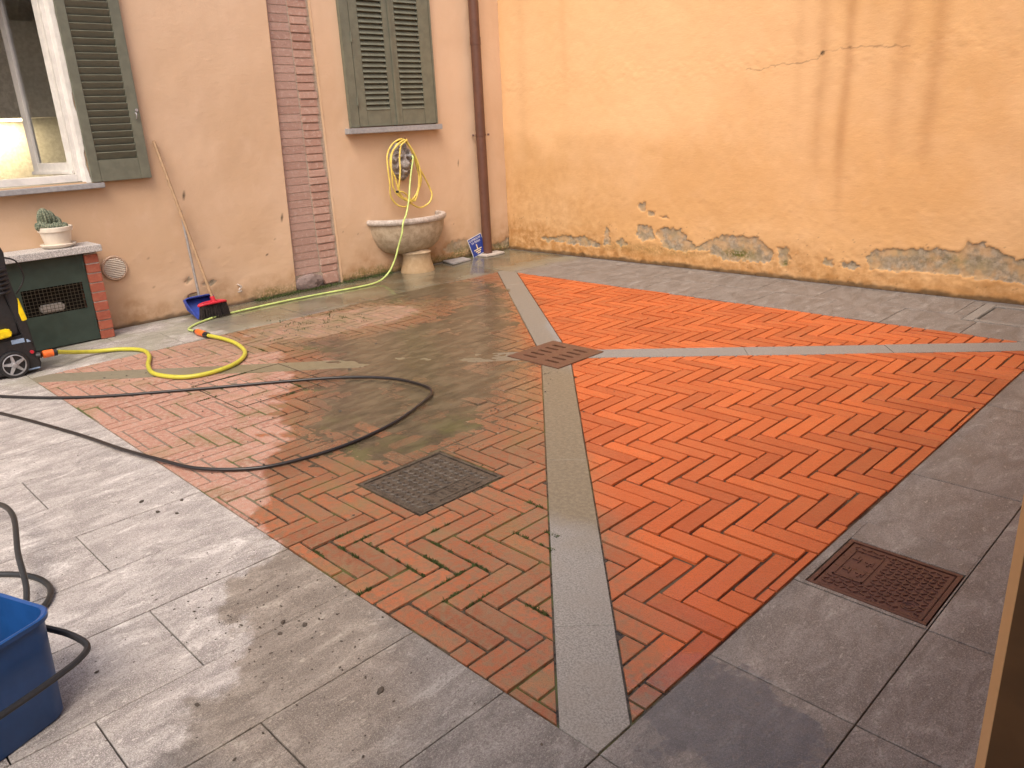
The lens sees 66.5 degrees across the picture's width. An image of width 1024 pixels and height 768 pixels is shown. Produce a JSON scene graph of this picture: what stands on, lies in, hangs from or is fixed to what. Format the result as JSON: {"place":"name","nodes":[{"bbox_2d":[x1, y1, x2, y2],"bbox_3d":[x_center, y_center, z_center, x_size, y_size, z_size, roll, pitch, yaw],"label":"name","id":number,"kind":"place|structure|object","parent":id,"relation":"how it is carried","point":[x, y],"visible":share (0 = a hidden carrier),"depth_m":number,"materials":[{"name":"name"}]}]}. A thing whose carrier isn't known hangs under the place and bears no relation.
{"place":"outdoors","nodes":[
{"label":"outdoors","id":0,"kind":"place"},
{"bbox_2d":[25,263,499,378],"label":"slab paving","id":1,"kind":"structure","parent":0,"point":[154,336],"depth_m":6.94,"materials":[{"name":"grey stone"}]},
{"bbox_2d":[3,242,114,350],"bbox_3d":[-3.913,-0.582,5.946,1.545,0.765,0.324,-20,25,-41],"label":"meter niche","id":2,"kind":"object","parent":1,"relation":"on","point":[51,276],"visible":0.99,"depth_m":6.19,"materials":[{"name":"brick"}]},
{"bbox_2d":[39,302,64,313],"bbox_3d":[-3.631,-0.602,6.171,0.170,0.060,0.070,-20,25,-41],"label":"gas meter","id":3,"kind":"object","parent":2,"relation":"attached to","point":[51,308],"visible":0.92,"depth_m":6.15,"materials":[{"name":"grey metal"}]},
{"bbox_2d":[6,254,100,350],"bbox_3d":[-3.823,-0.550,5.911,1.210,0.694,0.023,-20,25,-41],"label":"door","id":4,"kind":"structure","parent":2,"relation":"in","point":[63,328],"depth_m":6.14,"materials":[{"name":"green paint"}]},
{"bbox_2d":[37,224,75,248],"bbox_3d":[-3.576,-1.156,6.136,0.256,0.162,0.256,-20,25,-41],"label":"cactus pot","id":5,"kind":"object","parent":2,"relation":"on","point":[56,238],"visible":0.9,"depth_m":6.06,"materials":[{"name":"ceramic"}]},
{"bbox_2d":[34,208,67,230],"bbox_3d":[-3.588,-1.273,6.066,0.237,0.190,0.184,-20,25,-41],"label":"cactus","id":6,"kind":"object","parent":5,"relation":"in","point":[45,218],"visible":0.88,"depth_m":6.03,"materials":[{"name":"green plant"}]},
{"bbox_2d":[152,140,230,319],"bbox_3d":[-2.786,-1.343,6.831,0.280,1.524,0.380,-20,25,-41],"label":"broom","id":7,"kind":"object","parent":1,"relation":"on","point":[212,307],"visible":0.99,"depth_m":6.89,"materials":[{"name":"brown wood"}]},
{"bbox_2d":[181,210,213,319],"bbox_3d":[-2.832,-1.056,6.919,0.271,0.929,0.266,-20,25,-41],"label":"dustpan","id":8,"kind":"object","parent":1,"relation":"on","point":[191,304],"visible":0.66,"depth_m":6.99,"materials":[{"name":"blue plastic"}]},
{"bbox_2d":[251,255,472,333],"bbox_3d":[-1.034,-0.986,7.846,3.707,0.042,1.691,-20,25,-41],"label":"wall foot moss","id":9,"kind":"object","parent":1,"relation":"on","point":[319,287],"depth_m":7.84,"materials":[{"name":"green plant"}]},
{"bbox_2d":[367,210,445,273],"bbox_3d":[-1.045,-1.545,8.606,1.010,0.606,0.435,-20,25,-41],"label":"wall basin","id":10,"kind":"object","parent":1,"relation":"on","point":[420,236],"depth_m":8.44,"materials":[{"name":"stone"}]},
{"bbox_2d":[55,272,534,373],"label":"brick paving","id":11,"kind":"structure","parent":0,"point":[522,337],"depth_m":6.19,"materials":[{"name":"brick"}]},
{"bbox_2d":[42,329,246,378],"bbox_3d":[-2.575,-0.225,5.655,1.199,0.144,1.300,-20,25,-41],"label":"yellow hose","id":12,"kind":"object","parent":11,"relation":"on","point":[56,352],"visible":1,"depth_m":5.67,"materials":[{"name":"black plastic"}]},
{"bbox_2d":[39,360,556,725],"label":"brick paving","id":13,"kind":"structure","parent":0,"point":[327,528],"depth_m":3.43,"materials":[{"name":"brick"}]},
{"bbox_2d":[0,376,432,470],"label":"pressure hose","id":14,"kind":"object","parent":13,"relation":"on","point":[219,387],"visible":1,"depth_m":4.51,"materials":[{"name":"black rubber"}]},
{"bbox_2d":[191,363,328,407],"bbox_3d":[-1.638,0.009,5.079,0.630,0.023,0.650,-20,25,-41],"label":"brick tray cover","id":15,"kind":"object","parent":13,"relation":"on","point":[259,401],"visible":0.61,"depth_m":5.01,"materials":[{"name":"paving brick"},{"name":"thin metal edge"}]},
{"bbox_2d":[197,337,559,615],"bbox_3d":[-1.059,0.248,4.252,0.929,0.019,4.240,-14,22,-30],"label":"joint moss","id":16,"kind":"object","parent":13,"relation":"on","point":[440,565],"visible":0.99,"depth_m":2.96,"materials":[{"name":"green plant"}]},
{"bbox_2d":[359,451,501,514],"bbox_3d":[-0.374,0.457,3.595,0.480,0.036,0.450,-20,25,-41],"label":"manhole cover","id":17,"kind":"object","parent":13,"relation":"in","point":[434,482],"visible":1,"depth_m":3.58,"materials":[{"name":"metal"}]},
{"bbox_2d":[366,451,504,512],"bbox_3d":[-0.374,0.458,3.596,0.504,0.024,0.474,-20,25,-41],"label":"cement collar","id":18,"kind":"object","parent":13,"relation":"on","point":[448,502],"visible":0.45,"depth_m":3.50,"materials":[{"name":"grey concrete"}]},
{"bbox_2d":[30,272,1023,758],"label":"joint silt","id":19,"kind":"object","parent":13,"relation":"on","point":[368,402],"visible":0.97,"depth_m":4.57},
{"bbox_2d":[0,375,617,767],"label":"slab paving","id":20,"kind":"structure","parent":0,"point":[137,713],"depth_m":2.49,"materials":[{"name":"grey stone"}]},
{"bbox_2d":[0,502,29,600],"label":"washer hose","id":21,"kind":"object","parent":20,"relation":"on","point":[18,555],"visible":0.78,"depth_m":2.88,"materials":[{"name":"grey rubber"}]},
{"bbox_2d":[0,248,42,377],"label":"pressure washer","id":22,"kind":"object","parent":20,"relation":"on","point":[20,355],"visible":1,"depth_m":5.44,"materials":[{"name":"black plastic"}]},
{"bbox_2d":[0,571,53,607],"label":"washer hose","id":23,"kind":"object","parent":20,"relation":"on","point":[46,583],"visible":0.66,"depth_m":2.89,"materials":[{"name":"grey rubber"}]},
{"bbox_2d":[0,593,90,760],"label":"mop bucket","id":24,"kind":"object","parent":20,"relation":"on","point":[31,705],"visible":1,"depth_m":2.13,"materials":[{"name":"blue plastic"}]},
{"bbox_2d":[3,311,583,763],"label":"dirt clods","id":25,"kind":"object","parent":20,"relation":"on","point":[381,689],"visible":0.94,"depth_m":2.60,"materials":[{"name":"brown soil"}]},
{"bbox_2d":[116,249,1023,329],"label":"ground","id":26,"kind":"structure","parent":0,"point":[689,268],"depth_m":7.70,"materials":[{"name":"grey concrete"}]},
{"bbox_2d":[0,0,508,329],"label":"house wall","id":27,"kind":"structure","parent":26,"relation":"on","point":[274,129],"depth_m":7.22,"materials":[{"name":"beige paint"}]},
{"bbox_2d":[0,0,81,187],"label":"window frame","id":28,"kind":"structure","parent":27,"relation":"in","point":[6,183],"depth_m":6.14,"materials":[{"name":"white paint"}]},
{"bbox_2d":[0,29,86,188],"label":"kitchen interior","id":29,"kind":"object","parent":27,"relation":"attached to","point":[15,160],"visible":0.12,"depth_m":8.10,"materials":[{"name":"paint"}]},
{"bbox_2d":[0,119,21,121],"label":"cabinet lamp","id":30,"kind":"object","parent":29,"relation":"attached to","point":[4,120],"depth_m":7.91,"materials":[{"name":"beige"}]},
{"bbox_2d":[388,138,412,180],"bbox_3d":[-1.163,-2.414,8.396,0.293,0.446,0.193,-20,25,-41],"label":"mask spout","id":31,"kind":"object","parent":27,"relation":"attached to","point":[406,158],"visible":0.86,"depth_m":8.37,"materials":[{"name":"grey stone"}]},
{"bbox_2d":[187,155,413,331],"bbox_3d":[-1.905,-1.442,7.438,0.388,1.239,2.958,11,23,35],"label":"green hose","id":32,"kind":"object","parent":31,"relation":"hanging from","point":[210,318],"visible":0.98,"depth_m":7.82,"materials":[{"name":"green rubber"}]},
{"bbox_2d":[386,138,432,207],"bbox_3d":[-1.088,-2.264,8.433,0.582,0.750,0.106,-20,25,-41],"label":"coiled hose","id":33,"kind":"object","parent":31,"relation":"hanging from","point":[419,172],"visible":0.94,"depth_m":8.35,"materials":[{"name":"yellow plastic"}]},
{"bbox_2d":[468,0,491,253],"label":"downpipe","id":34,"kind":"object","parent":27,"relation":"attached to","point":[475,43],"visible":1,"depth_m":9.01,"materials":[{"name":"brown metal"}]},
{"bbox_2d":[32,352,518,382],"bbox_3d":[-1.646,-0.089,5.436,3.419,0.061,0.190,-3,19,1],"label":"granite band","id":35,"kind":"object","parent":26,"relation":"on","point":[122,374],"visible":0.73,"depth_m":5.42,"materials":[{"name":"grey stone"}]},
{"bbox_2d":[498,271,560,345],"bbox_3d":[0.106,-0.728,7.059,0.190,0.061,3.050,-5,19,-5],"label":"granite band","id":36,"kind":"object","parent":26,"relation":"on","point":[539,327],"visible":0.85,"depth_m":6.65,"materials":[{"name":"grey stone"}]},
{"bbox_2d":[508,341,603,368],"bbox_3d":[0.302,-0.168,5.411,0.470,0.091,0.470,-20,25,-41],"label":"drain grate","id":37,"kind":"object","parent":26,"relation":"on","point":[556,354],"visible":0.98,"depth_m":5.38,"materials":[{"name":"metal"}]},
{"bbox_2d":[542,365,629,754],"bbox_3d":[0.259,0.438,3.599,0.190,0.062,3.347,-2,19,2],"label":"granite band","id":38,"kind":"object","parent":26,"relation":"on","point":[593,710],"visible":0.92,"depth_m":2.68,"materials":[{"name":"grey stone"}]},
{"bbox_2d":[589,342,1023,357],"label":"granite band","id":39,"kind":"object","parent":26,"relation":"on","point":[843,349],"visible":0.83,"depth_m":5.20,"materials":[{"name":"grey stone"}]},
{"bbox_2d":[459,249,1023,341],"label":"slab paving","id":40,"kind":"structure","parent":0,"point":[938,313],"depth_m":6.87,"materials":[{"name":"grey stone"}]},
{"bbox_2d":[443,257,470,264],"bbox_3d":[-0.636,-1.443,9.148,0.359,0.018,0.259,-20,25,-41],"label":"loose slate","id":41,"kind":"object","parent":40,"relation":"on","point":[454,261],"visible":1,"depth_m":9.12,"materials":[{"name":"grey stone"}]},
{"bbox_2d":[467,233,483,256],"bbox_3d":[-0.420,-1.670,9.419,0.281,0.280,0.035,-20,25,-41],"label":"earth sign","id":42,"kind":"object","parent":40,"relation":"on","point":[475,243],"visible":1,"depth_m":9.41,"materials":[{"name":"blue plastic"}]},
{"bbox_2d":[477,250,504,256],"bbox_3d":[-0.261,-1.585,9.518,0.368,0.022,0.229,-20,25,-41],"label":"mortar patch","id":43,"kind":"object","parent":40,"relation":"on","point":[494,253],"visible":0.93,"depth_m":9.44,"materials":[{"name":"grey concrete"}]},
{"bbox_2d":[497,0,1023,304],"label":"boundary wall","id":44,"kind":"structure","parent":40,"relation":"on","point":[875,144],"depth_m":7.08,"materials":[{"name":"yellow paint"}]},
{"bbox_2d":[961,304,1023,327],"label":"access lid","id":45,"kind":"object","parent":40,"relation":"on","point":[1000,315],"visible":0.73,"depth_m":5.80,"materials":[{"name":"stone"}]},
{"bbox_2d":[517,273,1016,349],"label":"brick paving","id":46,"kind":"structure","parent":0,"point":[595,316],"depth_m":5.95,"materials":[{"name":"brick"}]},
{"bbox_2d":[572,351,1023,721],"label":"brick paving","id":47,"kind":"structure","parent":0,"point":[709,615],"depth_m":3.62,"materials":[{"name":"brick"}]},
{"bbox_2d":[600,372,1023,767],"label":"slab paving","id":48,"kind":"structure","parent":0,"point":[799,671],"depth_m":2.30,"materials":[{"name":"grey stone"}]},
{"bbox_2d":[807,539,963,625],"bbox_3d":[1.282,0.682,2.687,0.365,0.034,0.382,-20,25,-41],"label":"manhole cover","id":49,"kind":"object","parent":48,"relation":"in","point":[905,587],"visible":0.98,"depth_m":2.67,"materials":[{"name":"brown metal"}]},
{"bbox_2d":[975,495,1023,767],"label":"doorway wall","id":50,"kind":"structure","parent":48,"relation":"on","point":[1001,742],"depth_m":1.11,"materials":[{"name":"yellow paint"}]}
]}

